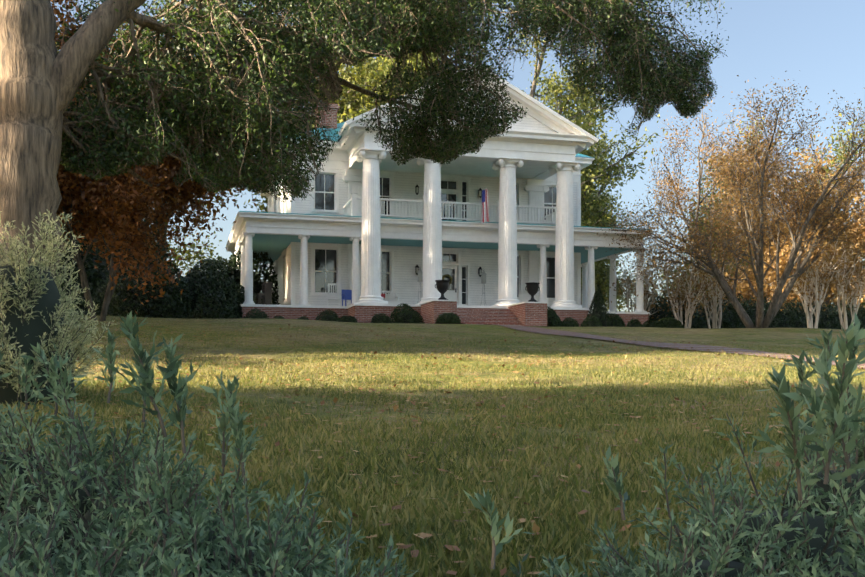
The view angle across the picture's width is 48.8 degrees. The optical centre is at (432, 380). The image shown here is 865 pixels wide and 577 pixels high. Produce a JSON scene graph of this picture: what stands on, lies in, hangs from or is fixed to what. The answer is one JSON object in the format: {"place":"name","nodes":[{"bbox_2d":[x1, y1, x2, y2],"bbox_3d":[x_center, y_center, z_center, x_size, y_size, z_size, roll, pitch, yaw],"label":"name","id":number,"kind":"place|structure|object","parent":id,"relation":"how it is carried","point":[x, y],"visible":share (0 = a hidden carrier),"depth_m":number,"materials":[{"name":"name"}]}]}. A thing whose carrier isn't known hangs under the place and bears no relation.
{"place":"outdoors","nodes":[
{"label":"outdoors","id":0,"kind":"place"},
{"bbox_2d":[75,228,109,285],"bbox_3d":[-18.172,-5.130,48.088,5.510,6.843,5.950,0,0,-15],"label":"evergreen","id":1,"kind":"object","parent":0,"point":[101,270],"depth_m":47.42,"materials":[{"name":"plant"}]},
{"bbox_2d":[256,282,271,304],"bbox_3d":[-8.037,-3.832,43.834,1.180,1.260,1.560,0,0,-15],"label":"chair","id":2,"kind":"object","parent":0,"point":[265,295],"visible":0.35,"depth_m":43.23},
{"bbox_2d":[268,167,576,305],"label":"house walls","id":3,"kind":"structure","parent":0,"point":[407,259],"depth_m":44.76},
{"bbox_2d":[315,104,555,303],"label":"windows","id":4,"kind":"structure","parent":3,"relation":"in","point":[320,253],"depth_m":44.50,"materials":[{"name":"glass"}]},
{"bbox_2d":[240,164,649,313],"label":"house trim","id":5,"kind":"structure","parent":3,"relation":"attached to","point":[536,188],"depth_m":44.51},
{"bbox_2d":[0,315,864,576],"bbox_3d":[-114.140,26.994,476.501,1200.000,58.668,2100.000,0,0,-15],"label":"ground","id":6,"kind":"structure","parent":0,"point":[684,334],"depth_m":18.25,"materials":[{"name":"green plant"}]},
{"bbox_2d":[0,406,37,448],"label":"shrub","id":7,"kind":"object","parent":6,"relation":"on","point":[8,424],"depth_m":4.88,"materials":[{"name":"green plant"}]},
{"bbox_2d":[0,468,72,575],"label":"shrub","id":8,"kind":"object","parent":6,"relation":"on","point":[41,515],"depth_m":3.55,"materials":[{"name":"green plant"}]},
{"bbox_2d":[0,209,117,406],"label":"pale shrub","id":9,"kind":"object","parent":6,"relation":"on","point":[9,260],"depth_m":10.63,"materials":[{"name":"green plant"}]},
{"bbox_2d":[0,395,122,510],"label":"shrub","id":10,"kind":"object","parent":6,"relation":"on","point":[42,418],"depth_m":4.41,"materials":[{"name":"green plant"}]},
{"bbox_2d":[24,566,107,576],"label":"shrub","id":11,"kind":"object","parent":6,"relation":"on","point":[26,570],"depth_m":2.54,"materials":[{"name":"green plant"}]},
{"bbox_2d":[54,210,108,315],"bbox_3d":[-18.343,-5.570,45.489,5.975,7.772,5.326,0,0,-15],"label":"tree","id":12,"kind":"object","parent":6,"relation":"on","point":[89,264],"depth_m":44.43,"materials":[{"name":"plant"}]},
{"bbox_2d":[0,483,190,576],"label":"shrub","id":13,"kind":"object","parent":6,"relation":"on","point":[90,564],"depth_m":3.10,"materials":[{"name":"green plant"}]},
{"bbox_2d":[0,384,211,570],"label":"shrub","id":14,"kind":"object","parent":6,"relation":"on","point":[41,448],"depth_m":4.08,"materials":[{"name":"green plant"}]},
{"bbox_2d":[85,269,135,315],"bbox_3d":[-13.198,-3.365,39.757,2.423,2.767,2.589,0,0,-15],"label":"evergreen","id":15,"kind":"object","parent":6,"relation":"on","point":[100,295],"depth_m":39.29,"materials":[{"name":"green plant"}]},
{"bbox_2d":[79,212,172,285],"bbox_3d":[-17.715,-6.366,52.151,7.127,9.438,7.578,0,0,-15],"label":"tree","id":16,"kind":"object","parent":6,"relation":"on","point":[156,251],"depth_m":51.99,"materials":[{"name":"brown plant"}]},
{"bbox_2d":[126,560,156,576],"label":"plant","id":17,"kind":"object","parent":6,"relation":"on","point":[141,570],"visible":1,"depth_m":2.27,"materials":[{"name":"green plant"}]},
{"bbox_2d":[1,408,290,576],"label":"shrub","id":18,"kind":"object","parent":6,"relation":"on","point":[90,461],"depth_m":3.78,"materials":[{"name":"green plant"}]},
{"bbox_2d":[107,259,191,318],"bbox_3d":[-11.053,-3.333,36.970,3.410,2.774,3.485,0,0,-15],"label":"evergreen","id":19,"kind":"object","parent":6,"relation":"on","point":[120,306],"depth_m":36.15,"materials":[{"name":"green plant"}]},
{"bbox_2d":[0,525,300,576],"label":"shrub","id":20,"kind":"object","parent":6,"relation":"on","point":[45,566],"depth_m":2.69,"materials":[{"name":"green plant"}]},
{"bbox_2d":[50,0,258,320],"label":"tree","id":21,"kind":"object","parent":6,"relation":"on","point":[121,186],"depth_m":28.64,"materials":[{"name":"brown plant"}]},
{"bbox_2d":[56,1,292,274],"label":"tree","id":22,"kind":"object","parent":6,"relation":"on","point":[190,254],"depth_m":82.48,"materials":[{"name":"plant"}]},
{"bbox_2d":[70,550,293,576],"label":"shrub","id":23,"kind":"object","parent":6,"relation":"on","point":[196,560],"depth_m":2.52,"materials":[{"name":"green plant"}]},
{"bbox_2d":[176,257,238,318],"bbox_3d":[-9.596,-3.502,38.816,3.412,3.187,3.148,0,0,-15],"label":"evergreen","id":24,"kind":"object","parent":6,"relation":"on","point":[215,279],"depth_m":38.52,"materials":[{"name":"green plant"}]},
{"bbox_2d":[53,430,366,576],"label":"shrub","id":25,"kind":"object","parent":6,"relation":"on","point":[164,484],"depth_m":3.44,"materials":[{"name":"green plant"}]},
{"bbox_2d":[187,289,235,318],"bbox_3d":[-8.362,-2.739,35.947,1.910,1.412,1.874,0,0,-15],"label":"evergreen","id":26,"kind":"object","parent":6,"relation":"on","point":[226,309],"depth_m":35.58,"materials":[{"name":"green plant"}]},
{"bbox_2d":[216,282,255,317],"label":"evergreen","id":27,"kind":"object","parent":6,"relation":"on","point":[240,296],"depth_m":40.50,"materials":[{"name":"green plant"}]},
{"bbox_2d":[202,251,279,304],"bbox_3d":[-9.840,-4.324,46.879,4.702,5.101,4.147,0,0,-15],"label":"tree","id":28,"kind":"object","parent":6,"relation":"on","point":[232,266],"depth_m":46.30,"materials":[{"name":"green plant"}]},
{"bbox_2d":[121,470,384,576],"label":"shrub","id":29,"kind":"object","parent":6,"relation":"on","point":[239,516],"depth_m":3.25,"materials":[{"name":"green plant"}]},
{"bbox_2d":[245,308,268,318],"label":"boxwood","id":30,"kind":"object","parent":6,"relation":"on","point":[258,313],"depth_m":39.23,"materials":[{"name":"green plant"}]},
{"bbox_2d":[272,315,284,318],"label":"boxwood","id":31,"kind":"object","parent":6,"relation":"on","point":[277,317],"visible":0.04,"depth_m":39.57,"materials":[{"name":"green plant"}]},
{"bbox_2d":[154,506,420,576],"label":"shrub","id":32,"kind":"object","parent":6,"relation":"on","point":[216,563],"depth_m":3.16,"materials":[{"name":"green plant"}]},
{"bbox_2d":[217,3,415,264],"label":"tree","id":33,"kind":"object","parent":6,"relation":"on","point":[261,206],"depth_m":74.19,"materials":[{"name":"green plant"}]},
{"bbox_2d":[316,309,338,321],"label":"boxwood","id":34,"kind":"object","parent":6,"relation":"on","point":[334,314],"depth_m":39.87,"materials":[{"name":"green plant"}]},
{"bbox_2d":[288,8,371,119],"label":"tree","id":35,"kind":"object","parent":6,"relation":"on","point":[340,73],"depth_m":88.53,"materials":[{"name":"green plant"}]},
{"bbox_2d":[248,546,418,576],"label":"shrub","id":36,"kind":"object","parent":6,"relation":"on","point":[385,562],"depth_m":2.95,"materials":[{"name":"green plant"}]},
{"bbox_2d":[337,316,357,322],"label":"boxwood","id":37,"kind":"object","parent":6,"relation":"on","point":[353,319],"depth_m":39.17,"materials":[{"name":"green plant"}]},
{"bbox_2d":[0,0,731,275],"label":"oak","id":38,"kind":"object","parent":6,"relation":"on","point":[194,103],"depth_m":20.78,"materials":[{"name":"green plant"}]},
{"bbox_2d":[371,313,390,322],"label":"boxwood","id":39,"kind":"object","parent":6,"relation":"on","point":[383,316],"depth_m":38.63,"materials":[{"name":"green plant"}]},
{"bbox_2d":[256,0,609,203],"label":"tree","id":40,"kind":"object","parent":6,"relation":"on","point":[386,63],"depth_m":70.11,"materials":[{"name":"green plant"}]},
{"bbox_2d":[12,318,864,576],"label":"fallen leaves","id":41,"kind":"object","parent":6,"relation":"on","point":[534,528],"visible":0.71,"depth_m":10.56,"materials":[{"name":"brown plant"}]},
{"bbox_2d":[537,507,785,576],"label":"shrub","id":42,"kind":"object","parent":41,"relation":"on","point":[722,560],"depth_m":3.11,"materials":[{"name":"green plant"}]},
{"bbox_2d":[581,443,864,576],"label":"shrub","id":43,"kind":"object","parent":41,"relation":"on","point":[727,490],"depth_m":3.35,"materials":[{"name":"green plant"}]},
{"bbox_2d":[241,301,648,326],"bbox_3d":[0.175,-2.542,45.969,18.850,1.280,14.900,0,0,-15],"label":"brick foundation","id":44,"kind":"object","parent":6,"relation":"on","point":[529,314],"visible":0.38,"depth_m":39.95,"materials":[{"name":"red brick"}]},
{"bbox_2d":[341,289,351,305],"bbox_3d":[-3.783,-3.651,43.010,0.540,0.900,0.490,0,0,-26],"label":"blue chair","id":45,"kind":"object","parent":44,"relation":"on","point":[346,295],"visible":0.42,"depth_m":43.16,"materials":[{"name":"blue plastic"}]},
{"bbox_2d":[239,122,650,229],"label":"house roof","id":46,"kind":"structure","parent":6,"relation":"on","point":[339,125],"depth_m":43.55,"materials":[{"name":"teal metal"}]},
{"bbox_2d":[315,103,339,141],"bbox_3d":[-5.070,-12.066,45.555,1.120,2.130,0.920,0,0,-15],"label":"chimney","id":47,"kind":"object","parent":46,"relation":"on","point":[333,110],"visible":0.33,"depth_m":45.24,"materials":[{"name":"brick"}]},
{"bbox_2d":[326,283,530,305],"bbox_3d":[0.024,-3.769,44.174,10.250,1.144,1.518,0,0,-17],"label":"white porch furniture","id":48,"kind":"object","parent":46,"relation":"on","point":[524,297],"visible":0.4,"depth_m":43.87,"materials":[{"name":"paint"}]},
{"bbox_2d":[235,232,646,311],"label":"porch columns","id":49,"kind":"structure","parent":46,"relation":"attached to","point":[588,276],"depth_m":43.71,"materials":[{"name":"white paint"}]},
{"bbox_2d":[225,212,653,262],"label":"porch entablature","id":50,"kind":"structure","parent":49,"relation":"on","point":[323,226],"depth_m":42.30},
{"bbox_2d":[442,274,451,283],"bbox_3d":[0.699,-4.748,45.043,0.512,0.533,0.129,0,0,-15],"label":"door wreath","id":51,"kind":"object","parent":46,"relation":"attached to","point":[447,275],"depth_m":45.02,"materials":[{"name":"green plant"}]},
{"bbox_2d":[415,185,481,276],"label":"wall lanterns","id":52,"kind":"object","parent":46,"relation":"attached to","point":[480,268],"depth_m":45.28,"materials":[{"name":"black metal"}]},
{"bbox_2d":[343,192,555,224],"bbox_3d":[1.061,-7.641,43.907,10.140,1.080,2.540,0,0,-15],"label":"balcony balustrade","id":53,"kind":"object","parent":46,"relation":"on","point":[349,206],"visible":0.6,"depth_m":42.71,"materials":[{"name":"white paint"}]},
{"bbox_2d":[415,187,485,281],"bbox_3d":[0.875,-6.811,44.779,3.350,4.390,0.580,0,0,-15],"label":"lantern glass","id":54,"kind":"object","parent":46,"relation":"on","point":[420,274],"visible":0.73,"depth_m":44.51,"materials":[{"name":"clear glass"}]},
{"bbox_2d":[355,148,581,307],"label":"columns","id":55,"kind":"structure","parent":46,"relation":"attached to","point":[371,159],"depth_m":41.44,"materials":[{"name":"white paint"}]},
{"bbox_2d":[260,119,594,209],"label":"entablature","id":56,"kind":"structure","parent":55,"relation":"on","point":[539,152],"depth_m":42.32,"materials":[{"name":"white paint"}]},
{"bbox_2d":[385,82,555,132],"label":"pediment","id":57,"kind":"structure","parent":56,"relation":"on","point":[528,123],"depth_m":41.93,"materials":[{"name":"white wood"}]},
{"bbox_2d":[338,64,598,153],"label":"roof cornice","id":58,"kind":"structure","parent":46,"relation":"attached to","point":[543,114],"depth_m":41.64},
{"bbox_2d":[436,312,460,323],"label":"boxwood","id":59,"kind":"object","parent":6,"relation":"on","point":[446,315],"depth_m":37.52,"materials":[{"name":"green plant"}]},
{"bbox_2d":[547,306,563,326],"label":"boxwood","id":60,"kind":"object","parent":6,"relation":"on","point":[550,311],"depth_m":40.10,"materials":[{"name":"green plant"}]},
{"bbox_2d":[562,317,578,326],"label":"boxwood","id":61,"kind":"object","parent":6,"relation":"on","point":[565,321],"depth_m":40.81,"materials":[{"name":"green plant"}]},
{"bbox_2d":[500,1,666,286],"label":"tree","id":62,"kind":"object","parent":6,"relation":"on","point":[556,89],"depth_m":82.42,"materials":[{"name":"green plant"}]},
{"bbox_2d":[580,315,601,326],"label":"boxwood","id":63,"kind":"object","parent":6,"relation":"on","point":[591,319],"depth_m":41.14,"materials":[{"name":"green plant"}]},
{"bbox_2d":[505,549,684,576],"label":"shrub","id":64,"kind":"object","parent":6,"relation":"on","point":[513,568],"depth_m":2.75,"materials":[{"name":"green plant"}]},
{"bbox_2d":[581,129,657,311],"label":"tree","id":65,"kind":"object","parent":6,"relation":"on","point":[602,267],"depth_m":99.74,"materials":[{"name":"green plant"}]},
{"bbox_2d":[626,318,643,326],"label":"boxwood","id":66,"kind":"object","parent":6,"relation":"on","point":[636,322],"depth_m":43.61,"materials":[{"name":"green plant"}]},
{"bbox_2d":[603,253,676,317],"bbox_3d":[10.270,-4.409,47.725,3.244,4.873,3.847,0,0,-15],"label":"crape myrtle","id":67,"kind":"object","parent":6,"relation":"on","point":[634,292],"depth_m":47.41,"materials":[{"name":"brown plant"}]},
{"bbox_2d":[643,320,661,327],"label":"boxwood","id":68,"kind":"object","parent":6,"relation":"on","point":[652,323],"depth_m":43.81,"materials":[{"name":"green plant"}]},
{"bbox_2d":[646,292,674,322],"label":"hedge","id":69,"kind":"object","parent":6,"relation":"on","point":[658,304],"depth_m":49.16,"materials":[{"name":"green plant"}]},
{"bbox_2d":[657,317,683,327],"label":"boxwood","id":70,"kind":"object","parent":6,"relation":"on","point":[675,322],"depth_m":44.36,"materials":[{"name":"green plant"}]},
{"bbox_2d":[656,289,684,325],"bbox_3d":[12.479,-3.420,50.347,2.211,2.898,2.267,0,0,-15],"label":"hedge","id":71,"kind":"object","parent":6,"relation":"on","point":[662,295],"depth_m":49.90,"materials":[{"name":"plant"}]},
{"bbox_2d":[484,324,864,368],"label":"brick walk","id":72,"kind":"structure","parent":6,"relation":"on","point":[584,335],"depth_m":25.26,"materials":[{"name":"red brick"}]},
{"bbox_2d":[668,293,701,327],"bbox_3d":[13.249,-3.368,50.783,2.131,2.754,2.210,0,0,-15],"label":"hedge","id":73,"kind":"object","parent":6,"relation":"on","point":[695,319],"depth_m":50.26,"materials":[{"name":"plant"}]},
{"bbox_2d":[652,248,718,327],"bbox_3d":[12.126,-4.278,45.602,3.441,4.615,3.528,0,0,-15],"label":"crape myrtle","id":74,"kind":"object","parent":6,"relation":"on","point":[691,310],"depth_m":45.48,"materials":[{"name":"brown plant"}]},
{"bbox_2d":[687,291,711,327],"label":"hedge","id":75,"kind":"object","parent":6,"relation":"on","point":[704,319],"depth_m":50.87,"materials":[{"name":"green plant"}]},
{"bbox_2d":[675,236,752,327],"bbox_3d":[14.109,-4.713,47.541,4.077,5.477,3.718,0,0,-15],"label":"crape myrtle","id":76,"kind":"object","parent":6,"relation":"on","point":[714,318],"depth_m":47.65,"materials":[{"name":"plant"}]},
{"bbox_2d":[648,114,783,306],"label":"tree","id":77,"kind":"object","parent":6,"relation":"on","point":[702,206],"depth_m":90.84,"materials":[{"name":"orange plant"}]},
{"bbox_2d":[700,295,731,327],"bbox_3d":[15.128,-3.338,51.998,2.307,2.770,2.276,0,0,-15],"label":"hedge","id":78,"kind":"object","parent":6,"relation":"on","point":[725,320],"depth_m":51.52,"materials":[{"name":"green plant"}]},
{"bbox_2d":[717,294,743,327],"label":"hedge","id":79,"kind":"object","parent":6,"relation":"on","point":[727,306],"depth_m":52.06,"materials":[{"name":"green plant"}]},
{"bbox_2d":[597,71,864,327],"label":"tree","id":80,"kind":"object","parent":6,"relation":"on","point":[742,175],"depth_m":39.86,"materials":[{"name":"brown plant"}]},
{"bbox_2d":[682,547,787,576],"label":"shrub","id":81,"kind":"object","parent":6,"relation":"on","point":[759,562],"depth_m":2.81,"materials":[{"name":"green plant"}]},
{"bbox_2d":[725,294,755,327],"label":"hedge","id":82,"kind":"object","parent":6,"relation":"on","point":[750,313],"depth_m":52.75,"materials":[{"name":"plant"}]},
{"bbox_2d":[629,525,864,576],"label":"shrub","id":83,"kind":"object","parent":6,"relation":"on","point":[803,571],"depth_m":3.14,"materials":[{"name":"green plant"}]},
{"bbox_2d":[745,299,756,325],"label":"hedge","id":84,"kind":"object","parent":6,"relation":"on","point":[751,306],"depth_m":53.36,"materials":[{"name":"green plant"}]},
{"bbox_2d":[638,412,864,576],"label":"shrub","id":85,"kind":"object","parent":6,"relation":"on","point":[830,519],"depth_m":3.65,"materials":[{"name":"green plant"}]},
{"bbox_2d":[753,296,784,327],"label":"hedge","id":86,"kind":"object","parent":6,"relation":"on","point":[766,306],"depth_m":53.88,"materials":[{"name":"green plant"}]},
{"bbox_2d":[691,127,848,311],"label":"tree","id":87,"kind":"object","parent":6,"relation":"on","point":[767,291],"depth_m":76.14,"materials":[{"name":"brown plant"}]},
{"bbox_2d":[764,299,795,327],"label":"hedge","id":88,"kind":"object","parent":6,"relation":"on","point":[785,311],"depth_m":54.45,"materials":[{"name":"green plant"}]},
{"bbox_2d":[717,388,864,568],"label":"shrub","id":89,"kind":"object","parent":6,"relation":"on","point":[812,452],"depth_m":4.09,"materials":[{"name":"green plant"}]},
{"bbox_2d":[783,298,806,327],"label":"hedge","id":90,"kind":"object","parent":6,"relation":"on","point":[796,312],"depth_m":55.11,"materials":[{"name":"green plant"}]},
{"bbox_2d":[749,480,864,576],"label":"shrub","id":91,"kind":"object","parent":6,"relation":"on","point":[859,528],"depth_m":3.17,"materials":[{"name":"green plant"}]},
{"bbox_2d":[0,310,864,568],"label":"plants","id":92,"kind":"object","parent":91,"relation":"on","point":[816,397],"depth_m":2.86,"materials":[{"name":"green plant"}]},
{"bbox_2d":[754,137,864,314],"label":"tree","id":93,"kind":"object","parent":6,"relation":"on","point":[784,259],"depth_m":66.80,"materials":[{"name":"orange plant"}]},
{"bbox_2d":[796,300,823,328],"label":"hedge","id":94,"kind":"object","parent":6,"relation":"on","point":[819,323],"depth_m":55.68,"materials":[{"name":"plant"}]},
{"bbox_2d":[764,107,864,317],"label":"tree","id":95,"kind":"object","parent":6,"relation":"on","point":[840,157],"depth_m":81.27,"materials":[{"name":"plant"}]},
{"bbox_2d":[772,230,862,327],"bbox_3d":[16.753,-4.284,41.798,3.894,4.589,3.554,0,0,-15],"label":"crape myrtle","id":96,"kind":"object","parent":6,"relation":"on","point":[817,307],"depth_m":41.49,"materials":[{"name":"brown plant"}]},
{"bbox_2d":[812,302,838,328],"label":"hedge","id":97,"kind":"object","parent":6,"relation":"on","point":[830,317],"depth_m":56.19,"materials":[{"name":"green plant"}]},
{"bbox_2d":[823,303,847,328],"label":"hedge","id":98,"kind":"object","parent":6,"relation":"on","point":[834,308],"depth_m":57.05,"materials":[{"name":"green plant"}]},
{"bbox_2d":[817,390,864,470],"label":"shrub","id":99,"kind":"object","parent":6,"relation":"on","point":[841,452],"depth_m":4.45,"materials":[{"name":"green plant"}]},
{"bbox_2d":[820,238,864,328],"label":"crape myrtle","id":100,"kind":"object","parent":6,"relation":"on","point":[844,324],"depth_m":43.34,"materials":[{"name":"plant"}]},
{"bbox_2d":[835,299,863,328],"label":"hedge","id":101,"kind":"object","parent":6,"relation":"on","point":[858,316],"depth_m":57.45,"materials":[{"name":"plant"}]},
{"bbox_2d":[847,304,864,328],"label":"hedge","id":102,"kind":"object","parent":6,"relation":"on","point":[861,309],"depth_m":57.98,"materials":[{"name":"green plant"}]},
{"bbox_2d":[252,234,629,263],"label":"porch ceiling","id":103,"kind":"structure","parent":0,"point":[274,246],"depth_m":44.38,"materials":[{"name":"paint"}]},
{"bbox_2d":[435,280,449,299],"bbox_3d":[0.406,-3.644,38.787,0.646,0.825,0.610,0,0,-15],"label":"urn","id":104,"kind":"object","parent":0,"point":[442,286],"visible":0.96,"depth_m":38.62,"materials":[{"name":"black metal"}]},
{"bbox_2d":[417,266,486,305],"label":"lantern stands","id":105,"kind":"object","parent":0,"point":[482,274],"visible":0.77,"depth_m":44.26,"materials":[{"name":"grey metal"}]},
{"bbox_2d":[50,0,864,311],"label":"sky","id":106,"kind":"structure","parent":0,"point":[819,45],"materials":[{"name":"blue"}]},
{"bbox_2d":[481,189,488,222],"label":"flag stripes","id":107,"kind":"object","parent":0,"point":[487,215],"depth_m":42.27,"materials":[{"name":"fabric"}]},
{"bbox_2d":[482,190,484,201],"bbox_3d":[2.247,-8.154,42.210,0.165,0.588,0.058,0,0,-25],"label":"flag canton","id":108,"kind":"object","parent":107,"relation":"attached to","point":[483,195],"visible":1,"depth_m":42.23,"materials":[{"name":"blue fabric"}]},
{"bbox_2d":[525,282,539,301],"bbox_3d":[4.175,-3.644,39.790,0.646,0.825,0.610,0,0,-15],"label":"urn","id":109,"kind":"object","parent":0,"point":[532,290],"visible":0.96,"depth_m":39.62,"materials":[{"name":"black metal"}]},
{"bbox_3d":[2.227,-2.213,40.110,22.900,0.041,5.320,0,0,-15],"label":"mulch bed","id":110,"kind":"object","parent":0,"visible":0},
{"bbox_2d":[298,316,308,319],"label":"boxwood","id":111,"kind":"object","parent":110,"relation":"on","point":[304,318],"visible":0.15,"depth_m":39.82,"materials":[{"name":"green plant"}]},
{"bbox_2d":[389,303,424,323],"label":"boxwood","id":112,"kind":"object","parent":110,"relation":"on","point":[417,316],"depth_m":38.68,"materials":[{"name":"green plant"}]},
{"bbox_2d":[587,285,612,326],"bbox_3d":[7.271,-3.201,41.909,1.250,1.999,1.332,0,0,-15],"label":"conical shrub","id":113,"kind":"object","parent":110,"relation":"on","point":[595,295],"depth_m":41.72,"materials":[{"name":"green plant"}]},
{"bbox_2d":[606,313,625,326],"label":"boxwood","id":114,"kind":"object","parent":110,"relation":"on","point":[616,317],"depth_m":43.18,"materials":[{"name":"green plant"}]}
]}

